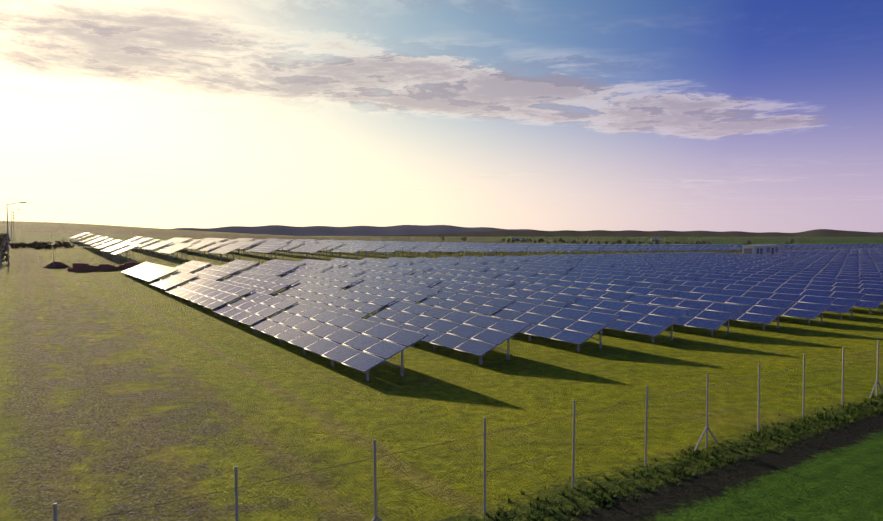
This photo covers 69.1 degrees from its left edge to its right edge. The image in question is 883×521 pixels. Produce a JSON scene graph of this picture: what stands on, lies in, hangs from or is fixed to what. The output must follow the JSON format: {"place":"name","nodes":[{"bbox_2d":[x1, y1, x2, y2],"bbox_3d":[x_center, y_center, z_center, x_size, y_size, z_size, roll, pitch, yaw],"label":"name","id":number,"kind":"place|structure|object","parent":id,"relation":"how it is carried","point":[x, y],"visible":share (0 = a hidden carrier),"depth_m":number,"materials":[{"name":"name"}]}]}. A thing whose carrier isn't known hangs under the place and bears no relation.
{"place":"outdoors","nodes":[
{"label":"outdoors","id":0,"kind":"place"},
{"bbox_2d":[174,225,531,235],"bbox_3d":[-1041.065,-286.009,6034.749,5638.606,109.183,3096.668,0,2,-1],"label":"hills","id":1,"kind":"structure","parent":0,"point":[352,230],"depth_m":5757.31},
{"bbox_2d":[0,221,882,520],"bbox_3d":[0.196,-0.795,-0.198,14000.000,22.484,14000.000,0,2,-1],"label":"terrain","id":2,"kind":"structure","parent":0,"point":[120,393],"depth_m":20.13,"materials":[{"name":"green plant"}]},
{"bbox_2d":[0,231,8,265],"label":"fence","id":3,"kind":"object","parent":2,"relation":"on","point":[1,260],"visible":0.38,"depth_m":105.17,"materials":[{"name":"metal"}]},
{"bbox_2d":[7,202,26,265],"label":"street lamp","id":4,"kind":"object","parent":2,"relation":"on","point":[7,233],"visible":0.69,"depth_m":88.74,"materials":[{"name":"grey metal"}]},
{"bbox_2d":[0,233,74,261],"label":"dry bushes","id":5,"kind":"object","parent":2,"relation":"on","point":[40,245],"visible":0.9,"depth_m":140.25,"materials":[{"name":"brown plant"}]},
{"bbox_2d":[42,262,72,267],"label":"soil heap","id":6,"kind":"object","parent":2,"relation":"on","point":[58,264],"visible":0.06,"depth_m":87.10,"materials":[{"name":"brown soil"}]},
{"bbox_2d":[67,262,153,270],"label":"brick stack wall","id":7,"kind":"structure","parent":2,"relation":"on","point":[86,266],"depth_m":83.67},
{"bbox_2d":[0,245,865,268],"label":"bushes","id":8,"kind":"object","parent":2,"relation":"on","point":[271,253],"visible":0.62,"depth_m":108.34,"materials":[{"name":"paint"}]},
{"bbox_2d":[53,340,882,520],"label":"fence","id":9,"kind":"object","parent":2,"relation":"on","point":[484,508],"visible":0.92,"depth_m":13.81,"materials":[{"name":"metal"}]},
{"bbox_2d":[70,233,882,261],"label":"solar panels","id":10,"kind":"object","parent":2,"relation":"on","point":[174,245],"depth_m":141.79,"materials":[{"name":"blue glass"}]},
{"bbox_2d":[122,248,882,380],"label":"solar panels","id":11,"kind":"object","parent":2,"relation":"on","point":[578,300],"depth_m":45.34,"materials":[{"name":"blue glass"}]},
{"bbox_2d":[439,235,792,244],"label":"bare trees","id":12,"kind":"object","parent":2,"relation":"on","point":[585,241],"visible":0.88,"depth_m":486.61,"materials":[{"name":"brown plant"}]},
{"bbox_2d":[458,393,882,520],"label":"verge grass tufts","id":13,"kind":"object","parent":2,"relation":"on","point":[697,456],"depth_m":15.80,"materials":[{"name":"green plant"}]},
{"bbox_2d":[742,245,780,254],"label":"inverter container","id":14,"kind":"object","parent":2,"relation":"on","point":[761,249],"visible":0.62,"depth_m":134.56,"materials":[{"name":"grey metal"}]},
{"bbox_2d":[0,0,882,232],"label":"sky","id":15,"kind":"structure","parent":0,"point":[757,116],"materials":[{"name":"blue"}]},
{"bbox_2d":[396,229,882,236],"bbox_3d":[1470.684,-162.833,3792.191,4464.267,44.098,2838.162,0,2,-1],"label":"hills","id":16,"kind":"structure","parent":0,"point":[636,233],"depth_m":3555.83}
]}

